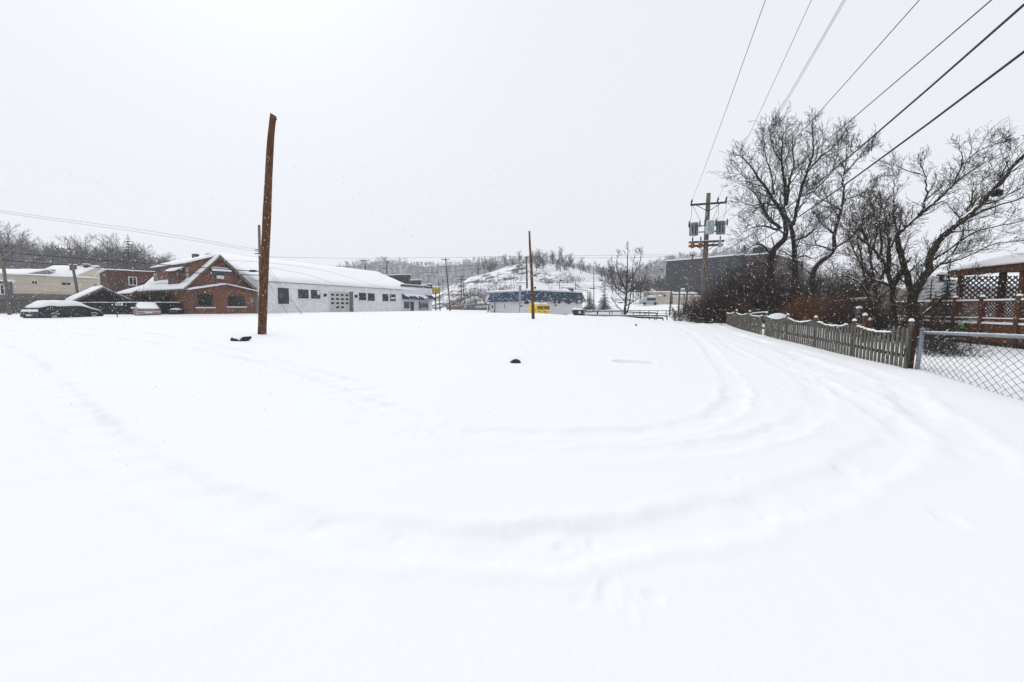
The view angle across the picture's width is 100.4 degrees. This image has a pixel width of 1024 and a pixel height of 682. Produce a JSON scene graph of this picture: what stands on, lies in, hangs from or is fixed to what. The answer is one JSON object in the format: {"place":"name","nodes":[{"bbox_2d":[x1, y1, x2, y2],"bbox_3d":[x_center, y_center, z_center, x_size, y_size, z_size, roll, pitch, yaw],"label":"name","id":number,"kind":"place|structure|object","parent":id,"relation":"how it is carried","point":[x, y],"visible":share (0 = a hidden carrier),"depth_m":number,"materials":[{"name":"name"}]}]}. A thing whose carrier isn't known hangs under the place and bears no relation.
{"place":"outdoors","nodes":[
{"label":"outdoors","id":0,"kind":"place"},
{"bbox_2d":[344,259,616,294],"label":"ridge","id":1,"kind":"structure","parent":0,"point":[443,287],"depth_m":359.98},
{"bbox_2d":[339,255,574,285],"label":"wood","id":2,"kind":"object","parent":1,"relation":"on","point":[429,280],"visible":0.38,"depth_m":358.61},
{"bbox_2d":[0,304,1023,681],"bbox_3d":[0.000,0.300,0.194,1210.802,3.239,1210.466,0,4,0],"label":"ground","id":3,"kind":"structure","parent":0,"point":[848,520],"depth_m":3.46,"materials":[{"name":"white snow"}]},
{"bbox_2d":[0,244,12,314],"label":"utility pole","id":4,"kind":"object","parent":3,"relation":"on","point":[8,305],"visible":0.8,"depth_m":41.60,"materials":[{"name":"brown wood"}]},
{"bbox_2d":[0,280,15,312],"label":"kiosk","id":5,"kind":"object","parent":3,"relation":"on","point":[10,288],"visible":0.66,"depth_m":52.96,"materials":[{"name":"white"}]},
{"bbox_2d":[0,298,64,313],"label":"board fence","id":6,"kind":"object","parent":3,"relation":"on","point":[14,305],"visible":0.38,"depth_m":45.10,"materials":[{"name":"wood"}]},
{"bbox_2d":[0,272,98,310],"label":"long building","id":7,"kind":"structure","parent":3,"relation":"on","point":[31,285],"depth_m":60.17,"materials":[{"name":"beige"}]},
{"bbox_2d":[0,269,54,275],"bbox_3d":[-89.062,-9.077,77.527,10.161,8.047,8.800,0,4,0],"label":"roof","id":8,"kind":"structure","parent":7,"relation":"attached to","point":[37,271],"depth_m":75.78,"materials":[{"name":"grey"}]},
{"bbox_2d":[20,300,103,317],"bbox_3d":[-39.109,-2.648,37.275,2.080,1.818,5.018,1,5,8],"label":"parked car","id":9,"kind":"object","parent":3,"relation":"on","point":[65,311],"visible":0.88,"depth_m":36.09,"materials":[{"name":"black paint"}]},
{"bbox_2d":[55,246,80,293],"bbox_3d":[-57.281,-8.210,55.443,2.802,7.920,0.403,-1,5,-9],"label":"utility pole","id":10,"kind":"object","parent":3,"relation":"on","point":[73,273],"visible":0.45,"depth_m":55.34,"materials":[{"name":"brown wood"}]},
{"bbox_2d":[45,264,103,285],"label":"house","id":11,"kind":"structure","parent":3,"relation":"on","point":[80,270],"depth_m":80.10,"materials":[{"name":"beige"}]},
{"bbox_2d":[65,285,132,312],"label":"garden shed","id":12,"kind":"structure","parent":3,"relation":"on","point":[95,293],"depth_m":44.86,"materials":[{"name":"black"}]},
{"bbox_2d":[108,285,122,316],"bbox_3d":[-34.171,-3.311,36.990,0.850,3.045,0.600,0,4,0],"label":"street sign","id":13,"kind":"object","parent":3,"relation":"on","point":[113,287],"visible":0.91,"depth_m":36.97,"materials":[{"name":"metal"}]},
{"bbox_2d":[97,269,154,293],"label":"brick block","id":14,"kind":"structure","parent":3,"relation":"on","point":[117,278],"depth_m":55.99,"materials":[{"name":"red"}]},
{"bbox_2d":[80,302,180,313],"bbox_3d":[-39.792,-3.137,43.526,11.510,1.733,0.155,0,5,-4],"label":"board fence","id":15,"kind":"object","parent":3,"relation":"on","point":[107,307],"visible":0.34,"depth_m":43.47,"materials":[{"name":"brown"}]},
{"bbox_2d":[127,286,159,301],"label":"shrub","id":16,"kind":"object","parent":3,"relation":"on","point":[140,298],"visible":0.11,"depth_m":46.44,"materials":[{"name":"brown plant"}]},
{"bbox_2d":[131,302,160,315],"bbox_3d":[-35.761,-3.025,41.648,2.080,1.575,4.718,-4,6,-44],"label":"parked car","id":17,"kind":"object","parent":3,"relation":"on","point":[144,308],"visible":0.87,"depth_m":40.32,"materials":[{"name":"silver metal"}]},
{"bbox_2d":[139,289,176,305],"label":"shrub","id":18,"kind":"object","parent":3,"relation":"on","point":[154,297],"visible":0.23,"depth_m":44.73,"materials":[{"name":"plant"}]},
{"bbox_2d":[168,308,183,313],"bbox_3d":[-33.450,-2.840,42.494,1.230,0.863,0.672,0,4,0],"label":"wheeled bin","id":19,"kind":"object","parent":3,"relation":"on","point":[176,311],"visible":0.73,"depth_m":42.21,"materials":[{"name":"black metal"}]},
{"bbox_2d":[116,254,258,313],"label":"brick house","id":20,"kind":"structure","parent":3,"relation":"on","point":[225,296],"depth_m":44.19,"materials":[{"name":"brown"}]},
{"bbox_2d":[195,293,215,307],"bbox_3d":[-30.785,-4.046,42.827,0.180,1.513,1.720,3,5,34],"label":"window","id":21,"kind":"structure","parent":20,"relation":"in","point":[206,297],"depth_m":42.82,"materials":[{"name":"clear glass"}]},
{"bbox_2d":[212,272,226,279],"bbox_3d":[-30.439,-6.809,44.471,0.280,0.744,1.408,3,5,34],"label":"window","id":22,"kind":"structure","parent":20,"relation":"in","point":[221,275],"depth_m":44.47,"materials":[{"name":"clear glass"}]},
{"bbox_2d":[227,295,246,307],"bbox_3d":[-29.185,-4.168,45.228,0.180,1.266,1.919,3,5,34],"label":"window","id":23,"kind":"structure","parent":20,"relation":"in","point":[232,301],"depth_m":45.23,"materials":[{"name":"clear glass"}]},
{"bbox_2d":[230,336,251,340],"bbox_3d":[-10.490,-0.046,16.601,0.807,0.301,0.607,0,4,0],"label":"buried tyre","id":24,"kind":"object","parent":3,"relation":"on","point":[243,338],"visible":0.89,"depth_m":16.39,"materials":[{"name":"black rubber"}]},
{"bbox_2d":[248,225,260,277],"bbox_3d":[-26.352,-6.957,43.858,1.124,9.843,0.777,0,4,0],"label":"utility pole","id":25,"kind":"object","parent":3,"relation":"on","point":[259,242],"visible":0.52,"depth_m":43.78,"materials":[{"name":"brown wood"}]},
{"bbox_2d":[0,251,259,271],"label":"power line","id":26,"kind":"object","parent":25,"relation":"attached to","point":[123,261],"visible":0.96,"depth_m":40.20,"materials":[{"name":"black metal"}]},
{"bbox_2d":[0,259,259,275],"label":"power line","id":27,"kind":"object","parent":25,"relation":"attached to","point":[123,268],"visible":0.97,"depth_m":40.37,"materials":[{"name":"black metal"}]},
{"bbox_2d":[257,113,276,333],"bbox_3d":[-11.116,-5.065,19.347,1.294,10.120,0.374,0,4,0],"label":"wooden pole","id":28,"kind":"object","parent":3,"relation":"on","point":[263,283],"visible":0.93,"depth_m":19.24,"materials":[{"name":"brown wood"}]},
{"bbox_2d":[203,252,436,312],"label":"garage building","id":29,"kind":"structure","parent":3,"relation":"on","point":[338,288],"depth_m":58.71,"materials":[{"name":"white"}]},
{"bbox_2d":[278,288,290,304],"bbox_3d":[-26.928,-5.251,50.343,0.180,1.996,1.626,2,5,22],"label":"window","id":30,"kind":"structure","parent":29,"relation":"in","point":[283,298],"depth_m":50.33,"materials":[{"name":"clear glass"}]},
{"bbox_2d":[298,289,309,299],"bbox_3d":[-25.855,-5.767,52.968,0.180,1.238,1.702,2,5,22],"label":"window","id":31,"kind":"structure","parent":29,"relation":"in","point":[301,292],"depth_m":52.97,"materials":[{"name":"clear glass"}]},
{"bbox_2d":[311,290,321,299],"bbox_3d":[-25.142,-5.912,54.729,0.180,1.242,1.639,2,5,22],"label":"window","id":32,"kind":"structure","parent":29,"relation":"in","point":[314,293],"depth_m":54.69,"materials":[{"name":"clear glass"}]},
{"bbox_2d":[330,291,349,311],"bbox_3d":[-23.654,-5.153,58.630,0.072,3.185,3.669,2,5,22],"label":"garage door","id":33,"kind":"structure","parent":29,"relation":"in","point":[342,299],"depth_m":58.57,"materials":[{"name":"white metal"}]},
{"bbox_2d":[432,286,439,310],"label":"shop sign","id":34,"kind":"object","parent":3,"relation":"on","point":[436,290],"visible":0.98,"depth_m":75.44,"materials":[{"name":"yellow"}]},
{"bbox_2d":[442,258,450,310],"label":"utility pole","id":35,"kind":"object","parent":3,"relation":"on","point":[445,259],"visible":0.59,"depth_m":83.34,"materials":[{"name":"grey wood"}]},
{"bbox_2d":[446,303,489,309],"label":"retaining wall","id":36,"kind":"structure","parent":3,"relation":"on","point":[482,306],"depth_m":106.67,"materials":[{"name":"grey concrete"}]},
{"bbox_2d":[529,231,534,318],"bbox_3d":[1.607,-5.253,34.751,0.542,7.299,0.268,0,4,0],"label":"wooden pole","id":37,"kind":"object","parent":3,"relation":"on","point":[532,290],"visible":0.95,"depth_m":34.69,"materials":[{"name":"brown wood"}]},
{"bbox_2d":[529,302,542,312],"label":"donation bin","id":38,"kind":"object","parent":3,"relation":"on","point":[537,308],"visible":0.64,"depth_m":68.21,"materials":[{"name":"metal"}]},
{"bbox_2d":[487,284,585,314],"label":"store building","id":39,"kind":"structure","parent":3,"relation":"on","point":[571,299],"depth_m":74.65,"materials":[{"name":"blue"}]},
{"bbox_2d":[541,302,549,313],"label":"donation bin","id":40,"kind":"object","parent":3,"relation":"on","point":[546,306],"visible":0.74,"depth_m":69.66,"materials":[{"name":"metal"}]},
{"bbox_2d":[572,307,583,315],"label":"dumpster","id":41,"kind":"object","parent":3,"relation":"on","point":[576,311],"visible":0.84,"depth_m":65.87,"materials":[{"name":"metal"}]},
{"bbox_2d":[582,290,595,310],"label":"conifer","id":42,"kind":"object","parent":3,"relation":"on","point":[589,305],"visible":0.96,"depth_m":91.35,"materials":[{"name":"green plant"}]},
{"bbox_2d":[596,287,611,309],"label":"conifer","id":43,"kind":"object","parent":3,"relation":"on","point":[603,303],"visible":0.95,"depth_m":91.36,"materials":[{"name":"green plant"}]},
{"bbox_2d":[584,311,656,319],"bbox_3d":[15.571,-3.703,61.411,10.219,1.287,0.135,0,5,6],"label":"railing","id":44,"kind":"object","parent":3,"relation":"on","point":[633,312],"visible":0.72,"depth_m":61.28,"materials":[{"name":"white"}]},
{"bbox_2d":[584,314,667,319],"bbox_3d":[14.649,-3.099,55.425,10.477,0.756,0.130,1,5,17],"label":"railing","id":45,"kind":"object","parent":3,"relation":"on","point":[627,315],"visible":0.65,"depth_m":55.35,"materials":[{"name":"white"}]},
{"bbox_2d":[589,315,663,320],"bbox_3d":[13.219,-2.643,50.060,8.747,0.718,0.391,2,5,28],"label":"railing","id":46,"kind":"object","parent":3,"relation":"on","point":[649,317],"visible":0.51,"depth_m":49.18,"materials":[{"name":"white"}]},
{"bbox_2d":[605,242,651,314],"bbox_3d":[15.921,-8.406,57.344,6.889,10.023,4.024,0,4,0],"label":"bare tree","id":47,"kind":"object","parent":3,"relation":"on","point":[626,297],"visible":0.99,"depth_m":57.53,"materials":[{"name":"brown plant"}]},
{"bbox_2d":[583,310,674,316],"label":"railing","id":48,"kind":"object","parent":3,"relation":"on","point":[666,313],"visible":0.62,"depth_m":66.94,"materials":[{"name":"white"}]},
{"bbox_2d":[639,296,658,304],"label":"parked van","id":49,"kind":"object","parent":3,"relation":"on","point":[654,300],"visible":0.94,"depth_m":93.65,"materials":[{"name":"grey paint"}]},
{"bbox_2d":[644,288,699,304],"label":"building","id":50,"kind":"structure","parent":3,"relation":"on","point":[663,296],"depth_m":98.09,"materials":[{"name":"white"}]},
{"bbox_2d":[668,308,693,321],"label":"shrub","id":51,"kind":"object","parent":3,"relation":"on","point":[678,314],"visible":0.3,"depth_m":42.09,"materials":[{"name":"brown plant"}]},
{"bbox_2d":[683,254,700,302],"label":"utility pole","id":52,"kind":"object","parent":3,"relation":"on","point":[691,261],"visible":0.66,"depth_m":73.20,"materials":[{"name":"grey wood"}]},
{"bbox_2d":[688,193,727,322],"bbox_3d":[12.965,-5.249,28.415,2.405,9.103,0.925,2,5,19],"label":"utility pole","id":53,"kind":"object","parent":3,"relation":"on","point":[708,229],"visible":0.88,"depth_m":28.39,"materials":[{"name":"brown wood"}]},
{"bbox_2d":[693,0,765,196],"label":"power line","id":54,"kind":"object","parent":53,"relation":"attached to","point":[735,83],"visible":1,"depth_m":11.98,"materials":[{"name":"black metal"}]},
{"bbox_2d":[719,1,810,195],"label":"power line","id":55,"kind":"object","parent":53,"relation":"attached to","point":[769,91],"visible":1,"depth_m":14.76,"materials":[{"name":"black metal"}]},
{"bbox_2d":[727,0,843,195],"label":"power line","id":56,"kind":"object","parent":53,"relation":"attached to","point":[795,83],"visible":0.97,"depth_m":13.53,"materials":[{"name":"black metal"}]},
{"bbox_2d":[745,0,918,192],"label":"power line","id":57,"kind":"object","parent":53,"relation":"attached to","point":[845,82],"visible":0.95,"depth_m":8.21,"materials":[{"name":"black metal"}]},
{"bbox_2d":[716,0,991,229],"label":"power line","id":58,"kind":"object","parent":53,"relation":"attached to","point":[888,88],"visible":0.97,"depth_m":6.14,"materials":[{"name":"black metal"}]},
{"bbox_2d":[707,3,1023,256],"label":"power line","id":59,"kind":"object","parent":53,"relation":"attached to","point":[969,52],"visible":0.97,"depth_m":5.20,"materials":[{"name":"black metal"}]},
{"bbox_2d":[707,50,1023,262],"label":"power line","id":60,"kind":"object","parent":53,"relation":"attached to","point":[973,89],"visible":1,"depth_m":5.25,"materials":[{"name":"black metal"}]},
{"bbox_2d":[673,278,763,323],"bbox_3d":[13.961,-2.426,28.459,5.087,3.503,5.846,3,6,36],"label":"thicket","id":61,"kind":"object","parent":3,"relation":"on","point":[712,306],"visible":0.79,"depth_m":27.88,"materials":[{"name":"brown"}]},
{"bbox_2d":[683,266,767,321],"bbox_3d":[17.051,-3.136,32.819,7.177,5.543,6.961,0,4,0],"label":"thicket","id":62,"kind":"object","parent":3,"relation":"on","point":[723,289],"visible":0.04,"depth_m":32.61,"materials":[{"name":"brown"}]},
{"bbox_2d":[665,247,803,301],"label":"warehouse","id":63,"kind":"structure","parent":3,"relation":"on","point":[673,272],"depth_m":117.85,"materials":[{"name":"grey metal"}]},
{"bbox_2d":[707,296,763,322],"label":"thicket","id":64,"kind":"object","parent":3,"relation":"on","point":[725,317],"visible":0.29,"depth_m":27.57,"materials":[{"name":"plant"}]},
{"bbox_2d":[698,252,823,322],"bbox_3d":[17.571,-3.600,30.633,8.458,5.563,7.890,-2,5,-23],"label":"thicket","id":65,"kind":"object","parent":3,"relation":"on","point":[774,298],"visible":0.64,"depth_m":29.80,"materials":[{"name":"brown"}]},
{"bbox_2d":[712,101,862,302],"bbox_3d":[20.251,-9.271,32.079,11.765,16.146,6.115,0,4,0],"label":"bare tree","id":66,"kind":"object","parent":3,"relation":"on","point":[779,206],"visible":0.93,"depth_m":31.56,"materials":[{"name":"brown plant"}]},
{"bbox_2d":[768,285,845,324],"bbox_3d":[18.833,-2.148,27.135,4.664,3.163,4.040,0,4,0],"label":"shrub","id":67,"kind":"object","parent":3,"relation":"on","point":[795,311],"visible":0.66,"depth_m":26.48,"materials":[{"name":"plant"}]},
{"bbox_2d":[726,309,914,368],"bbox_3d":[11.192,-0.537,17.870,0.238,1.546,16.265,1,5,13],"label":"picket fence","id":68,"kind":"object","parent":3,"relation":"on","point":[800,330],"visible":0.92,"depth_m":13.03,"materials":[{"name":"grey"}]},
{"bbox_2d":[783,124,894,285],"bbox_3d":[26.257,-9.428,35.294,9.104,15.805,5.090,0,4,0],"label":"bare tree","id":69,"kind":"object","parent":3,"relation":"on","point":[872,146],"visible":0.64,"depth_m":35.06,"materials":[{"name":"brown plant"}]},
{"bbox_2d":[779,250,904,309],"bbox_3d":[24.666,-3.835,33.053,9.527,6.455,8.584,3,6,35],"label":"thicket","id":70,"kind":"object","parent":3,"relation":"on","point":[817,287],"visible":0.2,"depth_m":32.41,"materials":[{"name":"plant"}]},
{"bbox_2d":[808,292,901,331],"bbox_3d":[16.966,-1.242,21.094,4.097,2.373,3.811,0,4,0],"label":"shrub","id":71,"kind":"object","parent":3,"relation":"on","point":[828,318],"visible":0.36,"depth_m":20.85,"materials":[{"name":"brown plant"}]},
{"bbox_2d":[855,306,862,336],"bbox_3d":[15.017,-0.799,18.494,0.270,1.441,0.257,0,4,0],"label":"yard post","id":72,"kind":"object","parent":3,"relation":"on","point":[859,310],"visible":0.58,"depth_m":18.40,"materials":[{"name":"white"}]},
{"bbox_2d":[862,313,867,342],"bbox_3d":[13.221,-0.456,16.014,0.180,1.213,0.171,0,4,0],"label":"yard post","id":73,"kind":"object","parent":3,"relation":"on","point":[864,319],"visible":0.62,"depth_m":15.94,"materials":[{"name":"brown wood"}]},
{"bbox_2d":[818,184,921,309],"bbox_3d":[18.285,-4.332,21.890,6.362,7.338,4.302,0,4,0],"label":"bare tree","id":74,"kind":"object","parent":3,"relation":"on","point":[858,212],"visible":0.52,"depth_m":21.79,"materials":[{"name":"plant"}]},
{"bbox_2d":[847,276,917,313],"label":"house","id":75,"kind":"structure","parent":3,"relation":"on","point":[902,288],"depth_m":46.72,"materials":[{"name":"beige"}]},
{"bbox_2d":[839,295,932,341],"bbox_3d":[14.636,-0.814,16.499,3.100,2.047,2.805,0,4,0],"label":"shrub","id":76,"kind":"object","parent":3,"relation":"on","point":[878,326],"visible":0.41,"depth_m":16.34,"materials":[{"name":"brown plant"}]},
{"bbox_2d":[904,331,918,367],"bbox_3d":[9.612,0.248,10.195,0.786,0.990,0.163,-3,5,-31],"label":"wooden stake","id":77,"kind":"object","parent":3,"relation":"on","point":[915,339],"visible":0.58,"depth_m":10.04,"materials":[{"name":"brown wood"}]},
{"bbox_2d":[809,117,1023,339],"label":"spreading tree","id":78,"kind":"object","parent":3,"relation":"on","point":[914,289],"visible":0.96,"depth_m":16.72,"materials":[{"name":"brown plant"}]},
{"bbox_2d":[870,293,991,347],"bbox_3d":[13.842,-0.672,14.380,2.327,1.872,3.025,-3,5,-29],"label":"shrub","id":79,"kind":"object","parent":3,"relation":"on","point":[952,325],"visible":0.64,"depth_m":14.07,"materials":[{"name":"brown plant"}]},
{"bbox_2d":[928,258,968,319],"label":"evergreen shrub","id":80,"kind":"object","parent":3,"relation":"on","point":[949,280],"visible":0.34,"depth_m":23.76,"materials":[{"name":"green plant"}]},
{"bbox_2d":[904,329,993,357],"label":"shrub","id":81,"kind":"object","parent":3,"relation":"on","point":[951,349],"visible":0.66,"depth_m":12.40,"materials":[{"name":"plant"}]},
{"bbox_2d":[896,294,1023,348],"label":"garden deck","id":82,"kind":"structure","parent":3,"relation":"on","point":[1013,324],"depth_m":14.81,"materials":[{"name":"brown wood"}]},
{"bbox_2d":[946,251,1023,322],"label":"garden pavilion","id":83,"kind":"structure","parent":82,"relation":"on","point":[1015,263],"depth_m":16.82,"materials":[{"name":"brown wood"}]},
{"bbox_2d":[913,274,1018,318],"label":"house","id":84,"kind":"structure","parent":3,"relation":"on","point":[937,284],"depth_m":41.85,"materials":[{"name":"grey"}]},
{"bbox_2d":[915,327,1023,399],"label":"chain link fence","id":85,"kind":"object","parent":3,"relation":"on","point":[923,332],"visible":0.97,"depth_m":8.27,"materials":[{"name":"metal"}]},
{"bbox_2d":[0,156,1023,507],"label":"snowfall","id":86,"kind":"object","parent":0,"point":[512,260],"visible":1,"depth_m":10.28,"materials":[{"name":"white"}]},
{"bbox_2d":[0,0,1023,283],"label":"sky","id":87,"kind":"structure","parent":0,"point":[588,83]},
{"bbox_2d":[432,263,655,309],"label":"hill","id":88,"kind":"structure","parent":0,"point":[552,274],"depth_m":145.25,"materials":[{"name":"snow"}]},
{"bbox_2d":[453,282,498,299],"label":"scrub","id":89,"kind":"object","parent":88,"relation":"on","point":[475,290],"visible":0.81,"depth_m":134.97,"materials":[{"name":"plant"}]},
{"bbox_2d":[463,288,493,299],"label":"scrub","id":90,"kind":"object","parent":88,"relation":"on","point":[479,294],"visible":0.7,"depth_m":127.48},
{"bbox_2d":[473,275,513,288],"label":"scrub","id":91,"kind":"object","parent":88,"relation":"on","point":[481,281],"visible":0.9,"depth_m":144.62,"materials":[{"name":"plant"}]},
{"bbox_2d":[549,270,587,282],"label":"scrub","id":92,"kind":"object","parent":88,"relation":"on","point":[569,276],"visible":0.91,"depth_m":148.54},
{"bbox_2d":[630,251,837,290],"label":"ridge","id":93,"kind":"structure","parent":0,"point":[699,256],"depth_m":302.05,"materials":[{"name":"snow"}]},
{"bbox_2d":[600,245,821,286],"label":"wood","id":94,"kind":"object","parent":93,"relation":"on","point":[655,270],"visible":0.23,"depth_m":307.86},
{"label":"hillside","id":95,"kind":"structure","parent":0,"visible":0},
{"bbox_2d":[0,222,27,255],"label":"woodland tree","id":96,"kind":"object","parent":95,"relation":"on","point":[7,233],"visible":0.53,"depth_m":135.11,"materials":[{"name":"plant"}]},
{"bbox_2d":[10,228,38,256],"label":"woodland tree","id":97,"kind":"object","parent":95,"relation":"on","point":[24,240],"visible":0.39,"depth_m":141.87,"materials":[{"name":"plant"}]},
{"bbox_2d":[27,249,57,268],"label":"woodland tree","id":98,"kind":"object","parent":95,"relation":"on","point":[33,258],"visible":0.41,"depth_m":115.71,"materials":[{"name":"plant"}]},
{"bbox_2d":[33,236,68,263],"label":"woodland tree","id":99,"kind":"object","parent":95,"relation":"on","point":[56,253],"visible":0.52,"depth_m":123.93,"materials":[{"name":"plant"}]},
{"bbox_2d":[59,235,93,262],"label":"woodland tree","id":100,"kind":"object","parent":95,"relation":"on","point":[76,247],"visible":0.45,"depth_m":130.74,"materials":[{"name":"plant"}]},
{"bbox_2d":[73,249,98,264],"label":"woodland tree","id":101,"kind":"object","parent":95,"relation":"on","point":[92,263],"visible":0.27,"depth_m":110.57,"materials":[{"name":"plant"}]},
{"bbox_2d":[70,233,103,251],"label":"woodland tree","id":102,"kind":"object","parent":95,"relation":"on","point":[84,240],"visible":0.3,"depth_m":157.76,"materials":[{"name":"plant"}]},
{"bbox_2d":[0,237,174,269],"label":"wood","id":103,"kind":"object","parent":95,"relation":"on","point":[20,265],"visible":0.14,"depth_m":124.88,"materials":[{"name":"plant"}]},
{"bbox_2d":[91,232,115,260],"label":"woodland tree","id":104,"kind":"object","parent":95,"relation":"on","point":[105,245],"visible":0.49,"depth_m":148.71,"materials":[{"name":"plant"}]},
{"bbox_2d":[87,243,123,265],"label":"woodland tree","id":105,"kind":"object","parent":95,"relation":"on","point":[102,257],"visible":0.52,"depth_m":117.98,"materials":[{"name":"plant"}]},
{"bbox_2d":[101,250,127,268],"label":"woodland tree","id":106,"kind":"object","parent":95,"relation":"on","point":[105,257],"visible":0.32,"depth_m":110.03,"materials":[{"name":"plant"}]},
{"bbox_2d":[101,233,135,265],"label":"woodland tree","id":107,"kind":"object","parent":95,"relation":"on","point":[118,247],"visible":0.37,"depth_m":127.92,"materials":[{"name":"plant"}]},
{"bbox_2d":[117,233,141,268],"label":"hillside conifer","id":108,"kind":"object","parent":95,"relation":"on","point":[128,249],"visible":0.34,"depth_m":116.32,"materials":[{"name":"green plant"}]},
{"bbox_2d":[130,242,158,268],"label":"woodland tree","id":109,"kind":"object","parent":95,"relation":"on","point":[144,256],"visible":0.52,"depth_m":133.35,"materials":[{"name":"plant"}]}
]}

